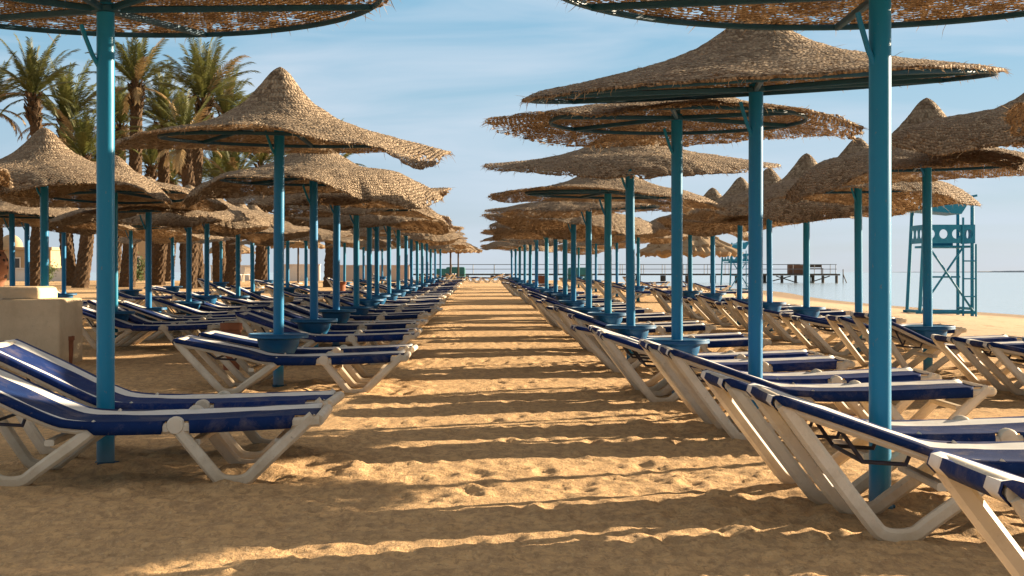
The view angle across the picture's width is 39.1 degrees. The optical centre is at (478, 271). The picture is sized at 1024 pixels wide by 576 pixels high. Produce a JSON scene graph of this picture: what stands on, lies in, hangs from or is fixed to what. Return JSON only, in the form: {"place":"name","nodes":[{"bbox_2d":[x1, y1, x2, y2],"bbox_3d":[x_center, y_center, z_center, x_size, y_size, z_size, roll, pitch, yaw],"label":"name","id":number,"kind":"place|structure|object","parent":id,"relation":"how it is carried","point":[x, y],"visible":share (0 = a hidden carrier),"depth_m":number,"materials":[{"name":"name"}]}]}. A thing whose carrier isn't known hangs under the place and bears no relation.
{"place":"outdoors","nodes":[
{"label":"outdoors","id":0,"kind":"place"},
{"bbox_2d":[0,280,1023,575],"bbox_3d":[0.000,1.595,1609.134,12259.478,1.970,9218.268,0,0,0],"label":"sand ground","id":1,"kind":"structure","parent":0,"point":[492,428],"depth_m":6.69,"materials":[{"name":"beige sand"}]},
{"bbox_2d":[0,51,45,249],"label":"palm tree","id":2,"kind":"object","parent":1,"relation":"on","point":[10,120],"visible":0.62,"depth_m":67.97,"materials":[{"name":"green plant"}]},
{"bbox_2d":[3,235,60,279],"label":"building","id":3,"kind":"structure","parent":1,"relation":"on","point":[54,253],"depth_m":108.21,"materials":[{"name":"paint"}]},
{"bbox_2d":[0,34,80,285],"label":"palm tree","id":4,"kind":"object","parent":1,"relation":"on","point":[31,71],"visible":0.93,"depth_m":65.81,"materials":[{"name":"green plant"}]},
{"bbox_2d":[0,286,82,362],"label":"plaster pedestal","id":5,"kind":"object","parent":1,"relation":"on","point":[45,318],"visible":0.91,"depth_m":14.90,"materials":[{"name":"paint"}]},
{"bbox_2d":[0,199,95,285],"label":"beach umbrella","id":6,"kind":"object","parent":1,"relation":"on","point":[28,215],"visible":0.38,"depth_m":23.56,"materials":[{"name":"wicker"}]},
{"bbox_2d":[0,202,95,285],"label":"beach umbrella","id":7,"kind":"object","parent":1,"relation":"on","point":[26,227],"visible":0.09,"depth_m":26.46,"materials":[{"name":"blue paint"}]},
{"bbox_2d":[14,57,120,285],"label":"palm tree","id":8,"kind":"object","parent":1,"relation":"on","point":[68,92],"visible":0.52,"depth_m":69.60,"materials":[{"name":"green plant"}]},
{"bbox_2d":[0,203,135,297],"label":"beach umbrella","id":9,"kind":"object","parent":1,"relation":"on","point":[63,294],"visible":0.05,"depth_m":29.46,"materials":[{"name":"blue paint"}]},
{"bbox_2d":[0,127,172,285],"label":"beach umbrella","id":10,"kind":"object","parent":1,"relation":"on","point":[40,162],"visible":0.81,"depth_m":15.62,"materials":[{"name":"wicker"}]},
{"bbox_2d":[39,98,139,287],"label":"palm tree","id":11,"kind":"object","parent":1,"relation":"on","point":[84,138],"visible":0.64,"depth_m":63.81,"materials":[{"name":"green plant"}]},
{"bbox_2d":[0,155,230,342],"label":"beach umbrella","id":12,"kind":"object","parent":1,"relation":"on","point":[137,198],"visible":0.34,"depth_m":18.93,"materials":[{"name":"wicker"}]},
{"bbox_2d":[85,78,151,283],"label":"palm tree","id":13,"kind":"object","parent":1,"relation":"on","point":[120,119],"visible":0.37,"depth_m":73.66,"materials":[{"name":"green plant"}]},
{"bbox_2d":[75,26,184,286],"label":"palm tree","id":14,"kind":"object","parent":1,"relation":"on","point":[133,63],"visible":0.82,"depth_m":65.75,"materials":[{"name":"green plant"}]},
{"bbox_2d":[76,224,184,295],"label":"beach umbrella","id":15,"kind":"object","parent":1,"relation":"on","point":[139,232],"visible":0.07,"depth_m":34.70,"materials":[{"name":"wicker"}]},
{"bbox_2d":[49,176,250,320],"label":"beach umbrella","id":16,"kind":"object","parent":1,"relation":"on","point":[77,217],"visible":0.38,"depth_m":20.54,"materials":[{"name":"wicker"}]},
{"bbox_2d":[126,124,175,261],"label":"palm tree","id":17,"kind":"object","parent":1,"relation":"on","point":[151,171],"visible":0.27,"depth_m":81.74,"materials":[{"name":"green plant"}]},
{"bbox_2d":[83,306,223,349],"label":"sun lounger","id":18,"kind":"object","parent":1,"relation":"on","point":[89,315],"visible":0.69,"depth_m":17.63,"materials":[{"name":"fabric"}]},
{"bbox_2d":[118,62,201,284],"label":"palm tree","id":19,"kind":"object","parent":1,"relation":"on","point":[160,252],"visible":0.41,"depth_m":71.78,"materials":[{"name":"green plant"}]},
{"bbox_2d":[86,299,239,346],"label":"sun lounger","id":20,"kind":"object","parent":1,"relation":"on","point":[141,335],"visible":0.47,"depth_m":18.61,"materials":[{"name":"white plastic"}]},
{"bbox_2d":[0,368,332,486],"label":"sun lounger","id":21,"kind":"object","parent":1,"relation":"on","point":[82,427],"visible":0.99,"depth_m":6.71,"materials":[{"name":"blue fabric"}]},
{"bbox_2d":[0,339,344,457],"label":"sun lounger","id":22,"kind":"object","parent":1,"relation":"on","point":[49,371],"visible":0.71,"depth_m":7.88,"materials":[{"name":"fabric"}]},
{"bbox_2d":[119,232,226,291],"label":"beach umbrella","id":23,"kind":"object","parent":1,"relation":"on","point":[168,241],"visible":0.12,"depth_m":38.56,"materials":[{"name":"wicker"}]},
{"bbox_2d":[126,85,221,288],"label":"palm tree","id":24,"kind":"object","parent":1,"relation":"on","point":[182,161],"visible":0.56,"depth_m":61.59,"materials":[{"name":"green plant"}]},
{"bbox_2d":[118,300,250,340],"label":"sun lounger","id":25,"kind":"object","parent":1,"relation":"on","point":[140,309],"visible":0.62,"depth_m":19.86,"materials":[{"name":"fabric"}]},
{"bbox_2d":[118,185,273,314],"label":"beach umbrella","id":26,"kind":"object","parent":1,"relation":"on","point":[167,219],"visible":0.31,"depth_m":22.86,"materials":[{"name":"wicker"}]},
{"bbox_2d":[0,0,401,464],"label":"beach umbrella","id":27,"kind":"object","parent":1,"relation":"on","point":[105,30],"visible":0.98,"depth_m":7.60,"materials":[{"name":"blue paint"}]},
{"bbox_2d":[144,37,260,287],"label":"palm tree","id":28,"kind":"object","parent":1,"relation":"on","point":[203,78],"visible":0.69,"depth_m":64.61,"materials":[{"name":"green plant"}]},
{"bbox_2d":[152,297,262,331],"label":"sun lounger","id":29,"kind":"object","parent":1,"relation":"on","point":[171,304],"visible":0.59,"depth_m":22.59,"materials":[{"name":"fabric"}]},
{"bbox_2d":[189,59,253,261],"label":"palm tree","id":30,"kind":"object","parent":1,"relation":"on","point":[222,107],"visible":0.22,"depth_m":73.67,"materials":[{"name":"green plant"}]},
{"bbox_2d":[201,148,248,283],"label":"palm tree","id":31,"kind":"object","parent":1,"relation":"on","point":[215,158],"visible":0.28,"depth_m":69.82,"materials":[{"name":"green plant"}]},
{"bbox_2d":[171,192,284,303],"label":"beach umbrella","id":32,"kind":"object","parent":1,"relation":"on","point":[239,227],"visible":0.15,"depth_m":25.95,"materials":[{"name":"wicker"}]},
{"bbox_2d":[203,147,262,286],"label":"palm tree","id":33,"kind":"object","parent":1,"relation":"on","point":[233,162],"visible":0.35,"depth_m":65.67,"materials":[{"name":"green plant"}]},
{"bbox_2d":[158,202,309,304],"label":"beach umbrella","id":34,"kind":"object","parent":1,"relation":"on","point":[265,237],"visible":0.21,"depth_m":29.48,"materials":[{"name":"wicker"}]},
{"bbox_2d":[197,205,309,300],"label":"beach umbrella","id":35,"kind":"object","parent":1,"relation":"on","point":[252,271],"visible":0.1,"depth_m":31.75,"materials":[{"name":"blue paint"}]},
{"bbox_2d":[241,139,289,284],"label":"palm tree","id":36,"kind":"object","parent":1,"relation":"on","point":[261,263],"visible":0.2,"depth_m":71.66,"materials":[{"name":"green plant"}]},
{"bbox_2d":[95,67,455,386],"bbox_3d":[-1.762,-0.099,12.509,3.126,3.361,3.201,0,0,0],"label":"beach umbrella","id":37,"kind":"object","parent":1,"relation":"on","point":[278,110],"visible":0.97,"depth_m":12.32,"materials":[{"name":"beige wicker"}]},
{"bbox_2d":[172,335,410,392],"bbox_3d":[-1.532,0.773,11.965,1.919,0.468,0.636,0,0,-1],"label":"sun lounger","id":38,"kind":"object","parent":1,"relation":"on","point":[203,347],"visible":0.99,"depth_m":11.67,"materials":[{"name":"white plastic"}]},
{"bbox_2d":[198,330,417,384],"bbox_3d":[-1.520,0.767,12.998,1.919,0.468,0.636,0,0,1],"label":"sun lounger","id":39,"kind":"object","parent":1,"relation":"on","point":[253,343],"visible":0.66,"depth_m":12.71,"materials":[{"name":"white plastic"}]},
{"bbox_2d":[182,144,443,346],"bbox_3d":[-1.832,-0.014,15.883,2.947,3.012,3.075,0,0,0],"label":"beach umbrella","id":40,"kind":"object","parent":1,"relation":"on","point":[314,172],"visible":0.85,"depth_m":15.48,"materials":[{"name":"beige wicker"}]},
{"bbox_2d":[292,232,352,293],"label":"beach umbrella","id":41,"kind":"object","parent":1,"relation":"on","point":[322,237],"visible":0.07,"depth_m":39.42,"materials":[{"name":"blue paint"}]},
{"bbox_2d":[235,311,419,364],"bbox_3d":[-1.604,0.711,15.417,1.919,0.553,0.636,0,0,1],"label":"sun lounger","id":42,"kind":"object","parent":1,"relation":"on","point":[259,323],"visible":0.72,"depth_m":15.12,"materials":[{"name":"fabric"}]},
{"bbox_2d":[250,309,422,345],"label":"sun lounger","id":43,"kind":"object","parent":1,"relation":"on","point":[263,313],"visible":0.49,"depth_m":16.08,"materials":[{"name":"fabric"}]},
{"bbox_2d":[221,171,455,346],"bbox_3d":[-1.830,-0.023,18.648,3.073,2.993,2.937,0,0,0],"label":"beach umbrella","id":44,"kind":"object","parent":1,"relation":"on","point":[335,202],"visible":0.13,"depth_m":18.43,"materials":[{"name":"wicker"}]},
{"bbox_2d":[263,304,419,346],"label":"sun lounger","id":45,"kind":"object","parent":1,"relation":"on","point":[289,314],"visible":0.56,"depth_m":17.80,"materials":[{"name":"fabric"}]},
{"bbox_2d":[302,229,386,289],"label":"beach umbrella","id":46,"kind":"object","parent":1,"relation":"on","point":[345,242],"visible":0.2,"depth_m":47.87,"materials":[{"name":"blue paint"}]},
{"bbox_2d":[323,118,365,286],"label":"palm tree","id":47,"kind":"object","parent":1,"relation":"on","point":[328,267],"visible":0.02,"depth_m":65.57,"materials":[{"name":"brown plant"}]},
{"bbox_2d":[262,198,447,320],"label":"beach umbrella","id":48,"kind":"object","parent":1,"relation":"on","point":[427,214],"visible":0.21,"depth_m":21.67,"materials":[{"name":"wicker"}]},
{"bbox_2d":[284,302,428,344],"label":"sun lounger","id":49,"kind":"object","parent":1,"relation":"on","point":[300,309],"visible":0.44,"depth_m":19.08,"materials":[{"name":"fabric"}]},
{"bbox_2d":[299,305,430,320],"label":"sun lounger","id":50,"kind":"object","parent":1,"relation":"on","point":[380,317],"visible":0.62,"depth_m":20.91,"materials":[{"name":"fabric"}]},
{"bbox_2d":[284,212,451,320],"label":"beach umbrella","id":51,"kind":"object","parent":1,"relation":"on","point":[368,221],"visible":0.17,"depth_m":24.55,"materials":[{"name":"blue paint"}]},
{"bbox_2d":[340,265,409,280],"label":"wall","id":52,"kind":"structure","parent":1,"relation":"on","point":[349,272],"depth_m":97.88,"materials":[{"name":"paint"}]},
{"bbox_2d":[299,214,452,320],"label":"beach umbrella","id":53,"kind":"object","parent":1,"relation":"on","point":[447,219],"visible":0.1,"depth_m":27.16,"materials":[{"name":"blue paint"}]},
{"bbox_2d":[325,294,442,326],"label":"sun lounger","id":54,"kind":"object","parent":1,"relation":"on","point":[433,311],"visible":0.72,"depth_m":23.85,"materials":[{"name":"fabric"}]},
{"bbox_2d":[320,226,456,300],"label":"beach umbrella","id":55,"kind":"object","parent":1,"relation":"on","point":[394,296],"visible":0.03,"depth_m":30.15,"materials":[{"name":"blue paint"}]},
{"bbox_2d":[342,226,461,296],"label":"beach umbrella","id":56,"kind":"object","parent":1,"relation":"on","point":[397,236],"visible":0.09,"depth_m":33.36,"materials":[{"name":"blue paint"}]},
{"bbox_2d":[350,226,463,293],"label":"beach umbrella","id":57,"kind":"object","parent":1,"relation":"on","point":[364,235],"visible":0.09,"depth_m":36.54,"materials":[{"name":"blue paint"}]},
{"bbox_2d":[359,232,462,291],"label":"beach umbrella","id":58,"kind":"object","parent":1,"relation":"on","point":[450,238],"visible":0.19,"depth_m":39.91,"materials":[{"name":"wicker"}]},
{"bbox_2d":[479,228,552,294],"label":"beach umbrella","id":59,"kind":"object","parent":1,"relation":"on","point":[546,288],"visible":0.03,"depth_m":33.96,"materials":[{"name":"blue paint"}]},
{"bbox_2d":[483,241,558,282],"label":"beach umbrella","id":60,"kind":"object","parent":1,"relation":"on","point":[489,246],"visible":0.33,"depth_m":52.79,"materials":[{"name":"wicker"}]},
{"bbox_2d":[483,236,576,286],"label":"beach umbrella","id":61,"kind":"object","parent":1,"relation":"on","point":[531,242],"visible":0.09,"depth_m":41.93,"materials":[{"name":"wicker"}]},
{"bbox_2d":[488,220,578,299],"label":"beach umbrella","id":62,"kind":"object","parent":1,"relation":"on","point":[498,230],"visible":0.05,"depth_m":27.05,"materials":[{"name":"blue paint"}]},
{"bbox_2d":[490,229,618,297],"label":"beach umbrella","id":63,"kind":"object","parent":1,"relation":"on","point":[496,237],"visible":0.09,"depth_m":30.29,"materials":[{"name":"blue paint"}]},
{"bbox_2d":[481,211,659,306],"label":"beach umbrella","id":64,"kind":"object","parent":1,"relation":"on","point":[573,229],"visible":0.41,"depth_m":24.26,"materials":[{"name":"wicker"}]},
{"bbox_2d":[484,195,693,326],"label":"beach umbrella","id":65,"kind":"object","parent":1,"relation":"on","point":[587,210],"visible":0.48,"depth_m":20.96,"materials":[{"name":"wicker"}]},
{"bbox_2d":[487,173,727,324],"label":"beach umbrella","id":66,"kind":"object","parent":1,"relation":"on","point":[607,192],"visible":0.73,"depth_m":17.84,"materials":[{"name":"wicker"}]},
{"bbox_2d":[546,306,670,339],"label":"sun lounger","id":67,"kind":"object","parent":1,"relation":"on","point":[552,312],"visible":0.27,"depth_m":20.25,"materials":[{"name":"white plastic"}]},
{"bbox_2d":[481,120,781,358],"bbox_3d":[1.549,-0.039,14.704,3.074,3.120,3.058,0,0,0],"label":"beach umbrella","id":68,"kind":"object","parent":1,"relation":"on","point":[628,163],"visible":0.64,"depth_m":13.87,"materials":[{"name":"wicker"}]},
{"bbox_2d":[553,306,716,351],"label":"sun lounger","id":69,"kind":"object","parent":1,"relation":"on","point":[561,313],"visible":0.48,"depth_m":17.18,"materials":[{"name":"white plastic"}]},
{"bbox_2d":[592,217,687,301],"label":"beach umbrella","id":70,"kind":"object","parent":1,"relation":"on","point":[658,240],"visible":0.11,"depth_m":40.69,"materials":[{"name":"wicker"}]},
{"bbox_2d":[567,313,747,364],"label":"sun lounger","id":71,"kind":"object","parent":1,"relation":"on","point":[578,320],"visible":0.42,"depth_m":14.87,"materials":[{"name":"white plastic"}]},
{"bbox_2d":[570,325,771,371],"bbox_3d":[1.878,0.760,14.220,1.919,0.468,0.636,0,-1,0],"label":"sun lounger","id":72,"kind":"object","parent":1,"relation":"on","point":[580,332],"visible":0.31,"depth_m":13.92,"materials":[{"name":"white plastic"}]},
{"bbox_2d":[482,87,868,392],"bbox_3d":[1.548,-0.071,11.615,3.104,3.278,3.083,0,0,0],"label":"beach umbrella","id":73,"kind":"object","parent":1,"relation":"on","point":[680,118],"visible":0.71,"depth_m":11.60,"materials":[{"name":"beige wicker"}]},
{"bbox_2d":[636,235,742,290],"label":"thatched sunshade","id":74,"kind":"object","parent":1,"relation":"on","point":[700,246],"visible":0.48,"depth_m":42.05,"materials":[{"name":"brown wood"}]},
{"bbox_2d":[635,203,747,309],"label":"beach umbrella","id":75,"kind":"object","parent":1,"relation":"on","point":[690,293],"visible":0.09,"depth_m":31.20,"materials":[{"name":"blue paint"}]},
{"bbox_2d":[588,325,824,390],"bbox_3d":[1.891,0.730,12.121,1.919,0.553,0.636,0,0,2],"label":"sun lounger","id":76,"kind":"object","parent":1,"relation":"on","point":[659,376],"visible":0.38,"depth_m":11.90,"materials":[{"name":"white plastic"}]},
{"bbox_2d":[650,187,778,309],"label":"beach umbrella","id":77,"kind":"object","parent":1,"relation":"on","point":[713,194],"visible":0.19,"depth_m":28.23,"materials":[{"name":"blue paint"}]},
{"bbox_2d":[596,329,854,402],"bbox_3d":[1.886,0.731,11.151,1.919,0.553,0.636,0,1,2],"label":"sun lounger","id":78,"kind":"object","parent":1,"relation":"on","point":[610,340],"visible":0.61,"depth_m":10.87,"materials":[{"name":"white plastic"}]},
{"bbox_2d":[655,177,826,324],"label":"beach umbrella","id":79,"kind":"object","parent":1,"relation":"on","point":[701,228],"visible":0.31,"depth_m":25.38,"materials":[{"name":"wicker"}]},
{"bbox_2d":[695,294,801,326],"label":"sun lounger","id":80,"kind":"object","parent":1,"relation":"on","point":[701,299],"visible":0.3,"depth_m":24.66,"materials":[{"name":"white plastic"}]},
{"bbox_2d":[516,18,1013,408],"bbox_3d":[1.773,-0.044,9.204,3.130,3.188,3.143,0,0,0],"label":"beach umbrella","id":81,"kind":"object","parent":1,"relation":"on","point":[750,64],"visible":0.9,"depth_m":8.81,"materials":[{"name":"beige wicker"}]},
{"bbox_2d":[683,168,862,330],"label":"beach umbrella","id":82,"kind":"object","parent":1,"relation":"on","point":[770,177],"visible":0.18,"depth_m":22.84,"materials":[{"name":"wicker"}]},
{"bbox_2d":[724,297,851,332],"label":"sun lounger","id":83,"kind":"object","parent":1,"relation":"on","point":[734,301],"visible":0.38,"depth_m":22.16,"materials":[{"name":"white plastic"}]},
{"bbox_2d":[638,338,941,423],"bbox_3d":[2.059,0.731,9.659,1.919,0.553,0.636,0,0,1],"label":"sun lounger","id":84,"kind":"object","parent":1,"relation":"on","point":[659,361],"visible":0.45,"depth_m":9.38,"materials":[{"name":"white plastic"}]},
{"bbox_2d":[561,0,1023,508],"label":"beach umbrella","id":85,"kind":"object","parent":1,"relation":"on","point":[877,21],"visible":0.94,"depth_m":6.04,"materials":[{"name":"blue paint"}]},
{"bbox_2d":[736,306,849,339],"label":"sun lounger","id":86,"kind":"object","parent":1,"relation":"on","point":[741,310],"visible":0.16,"depth_m":20.50,"materials":[{"name":"white plastic"}]},
{"bbox_2d":[699,153,914,340],"bbox_3d":[4.547,-0.081,20.143,2.984,3.157,2.968,0,0,0],"label":"beach umbrella","id":87,"kind":"object","parent":1,"relation":"on","point":[805,212],"visible":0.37,"depth_m":19.34,"materials":[{"name":"wicker"}]},
{"bbox_2d":[658,344,996,440],"bbox_3d":[2.070,0.730,8.698,1.919,0.553,0.636,0,0,1],"label":"sun lounger","id":88,"kind":"object","parent":1,"relation":"on","point":[936,393],"visible":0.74,"depth_m":8.40,"materials":[{"name":"white plastic"}]},
{"bbox_2d":[763,309,906,342],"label":"sun lounger","id":89,"kind":"object","parent":1,"relation":"on","point":[776,326],"visible":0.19,"depth_m":19.34,"materials":[{"name":"white plastic"}]},
{"bbox_2d":[737,137,980,351],"bbox_3d":[4.522,-0.056,17.292,2.983,3.127,2.989,0,0,0],"label":"beach umbrella","id":90,"kind":"object","parent":1,"relation":"on","point":[944,193],"visible":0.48,"depth_m":17.26,"materials":[{"name":"wicker"}]},
{"bbox_2d":[779,312,943,349],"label":"sun lounger","id":91,"kind":"object","parent":1,"relation":"on","point":[784,317],"visible":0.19,"depth_m":17.93,"materials":[{"name":"white plastic"}]},
{"bbox_2d":[700,369,1023,504],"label":"sun lounger","id":92,"kind":"object","parent":1,"relation":"on","point":[732,396],"visible":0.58,"depth_m":6.38,"materials":[{"name":"white plastic"}]},
{"bbox_2d":[790,315,966,355],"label":"sun lounger","id":93,"kind":"object","parent":1,"relation":"on","point":[821,344],"visible":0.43,"depth_m":16.55,"materials":[{"name":"white plastic"}]},
{"bbox_2d":[746,382,1023,541],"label":"sun lounger","id":94,"kind":"object","parent":1,"relation":"on","point":[787,415],"visible":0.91,"depth_m":5.31,"materials":[{"name":"white plastic"}]},
{"bbox_2d":[784,98,1023,370],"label":"beach umbrella","id":95,"kind":"object","parent":1,"relation":"on","point":[830,174],"visible":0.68,"depth_m":13.97,"materials":[{"name":"beige wicker"}]},
{"bbox_2d":[825,314,1023,369],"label":"sun lounger","id":96,"kind":"object","parent":1,"relation":"on","point":[849,325],"visible":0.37,"depth_m":14.36,"materials":[{"name":"white plastic"}]},
{"bbox_2d":[850,311,1023,373],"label":"sun lounger","id":97,"kind":"object","parent":1,"relation":"on","point":[906,335],"visible":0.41,"depth_m":13.39,"materials":[{"name":"white plastic"}]},
{"bbox_2d":[903,194,976,316],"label":"lifeguard tower","id":98,"kind":"structure","parent":1,"relation":"on","point":[948,241],"depth_m":32.48,"materials":[{"name":"blue paint"}]},
{"bbox_2d":[868,93,1023,340],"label":"beach umbrella","id":99,"kind":"object","parent":1,"relation":"on","point":[948,135],"visible":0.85,"depth_m":11.18,"materials":[{"name":"wicker"}]},
{"bbox_2d":[926,449,1023,575],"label":"sun lounger","id":100,"kind":"object","parent":1,"relation":"on","point":[964,481],"visible":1,"depth_m":3.69,"materials":[{"name":"white plastic"}]},
{"bbox_2d":[930,334,1023,391],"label":"sun lounger","id":101,"kind":"object","parent":1,"relation":"on","point":[959,343],"visible":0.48,"depth_m":12.12,"materials":[{"name":"white plastic"}]},
{"bbox_2d":[965,338,1023,394],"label":"sun lounger","id":102,"kind":"object","parent":1,"relation":"on","point":[998,350],"visible":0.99,"depth_m":11.31,"materials":[{"name":"white plastic"}]},
{"bbox_2d":[999,102,1023,137],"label":"beach umbrella","id":103,"kind":"object","parent":1,"relation":"on","point":[1013,111],"visible":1,"depth_m":9.61,"materials":[{"name":"wicker"}]},
{"bbox_2d":[0,0,1023,271],"label":"sky","id":104,"kind":"structure","parent":0,"point":[430,73],"materials":[{"name":"blue"}]},
{"bbox_2d":[90,272,1023,314],"bbox_3d":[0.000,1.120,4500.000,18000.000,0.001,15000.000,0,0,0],"label":"sea","id":105,"kind":"structure","parent":0,"point":[1001,292],"depth_m":119.47,"materials":[{"name":"liquid"}]},
{"bbox_2d":[409,264,846,282],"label":"pier","id":106,"kind":"structure","parent":105,"relation":"in","point":[781,277],"depth_m":148.82,"materials":[{"name":"brown wood"}]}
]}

